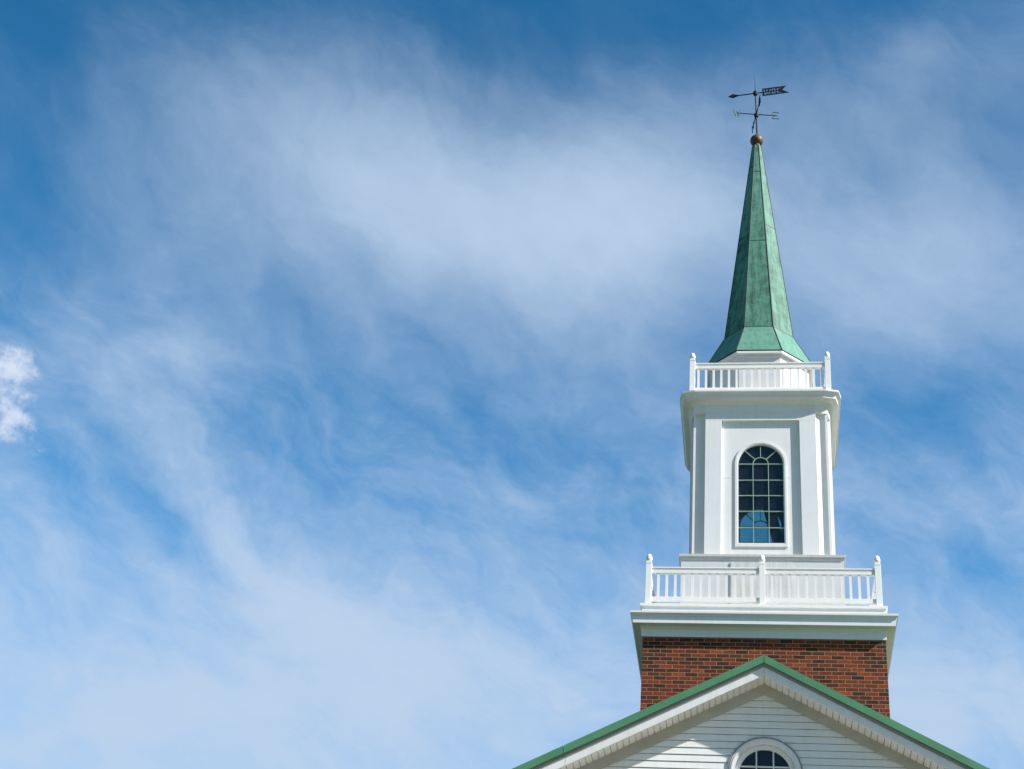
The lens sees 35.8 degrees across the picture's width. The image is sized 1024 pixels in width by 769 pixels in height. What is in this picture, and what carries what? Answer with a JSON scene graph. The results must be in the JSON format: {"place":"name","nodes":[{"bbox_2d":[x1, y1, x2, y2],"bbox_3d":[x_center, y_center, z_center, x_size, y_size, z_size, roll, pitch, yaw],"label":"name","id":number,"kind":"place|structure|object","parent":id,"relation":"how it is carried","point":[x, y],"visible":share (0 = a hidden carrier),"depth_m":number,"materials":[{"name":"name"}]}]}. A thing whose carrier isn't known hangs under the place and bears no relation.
{"place":"outdoors","nodes":[
{"label":"outdoors","id":0,"kind":"place"},
{"bbox_2d":[0,0,1023,768],"label":"sky","id":1,"kind":"structure","parent":0,"point":[346,347],"materials":[{"name":"blue"}]},
{"bbox_3d":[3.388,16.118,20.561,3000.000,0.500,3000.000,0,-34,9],"label":"ground","id":2,"kind":"structure","parent":0,"visible":0},
{"bbox_2d":[512,655,989,768],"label":"church","id":3,"kind":"structure","parent":2,"relation":"on","point":[763,712],"depth_m":23.13,"materials":[{"name":"white wood"}]},
{"bbox_2d":[630,603,897,717],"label":"bell tower","id":4,"kind":"structure","parent":3,"relation":"on","point":[846,650],"depth_m":25.95,"materials":[{"name":"red brick"}]},
{"bbox_2d":[679,389,845,604],"bbox_3d":[4.599,2.828,29.268,2.967,4.639,2.967,0,-34,9],"label":"belfry","id":5,"kind":"object","parent":4,"relation":"on","point":[771,454],"visible":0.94,"depth_m":28.72,"materials":[{"name":"white paint"}]},
{"bbox_2d":[707,134,812,387],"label":"spire","id":6,"kind":"structure","parent":5,"relation":"on","point":[759,326],"depth_m":31.61,"materials":[{"name":"green metal"}]},
{"bbox_2d":[728,75,788,133],"bbox_3d":[5.451,-6.208,35.150,1.180,1.850,0.739,-24,-43,37],"label":"weather vane","id":7,"kind":"object","parent":6,"relation":"on","point":[755,93],"visible":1,"depth_m":35.24,"materials":[{"name":"black metal"}]},
{"bbox_2d":[689,352,830,389],"bbox_3d":[4.812,0.490,30.800,2.619,0.968,2.619,0,-34,9],"label":"balustrade","id":8,"kind":"object","parent":5,"relation":"on","point":[767,366],"visible":0.42,"depth_m":29.75,"materials":[{"name":"white paint"}]},
{"bbox_2d":[739,508,782,542],"bbox_3d":[4.774,3.290,30.398,0.922,2.162,0.064,0,-34,9],"label":"arched window","id":9,"kind":"structure","parent":5,"relation":"in","point":[755,509],"depth_m":30.79,"materials":[{"name":"blue glass"}]},
{"bbox_2d":[735,441,787,546],"bbox_3d":[4.461,1.957,28.407,0.922,2.162,0.064,0,-34,9],"label":"arched window","id":10,"kind":"structure","parent":5,"relation":"in","point":[760,443],"depth_m":28.34,"materials":[{"name":"white paint"}]},
{"bbox_2d":[645,554,882,605],"bbox_3d":[4.459,4.358,28.266,3.927,0.976,3.927,0,-34,9],"label":"balustrade","id":11,"kind":"object","parent":4,"relation":"on","point":[762,571],"visible":0.38,"depth_m":26.63,"materials":[{"name":"white paint"}]},
{"bbox_2d":[727,737,802,768],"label":"arched window","id":12,"kind":"structure","parent":3,"relation":"in","point":[763,742],"depth_m":23.03,"materials":[{"name":"white wood"}]}
]}

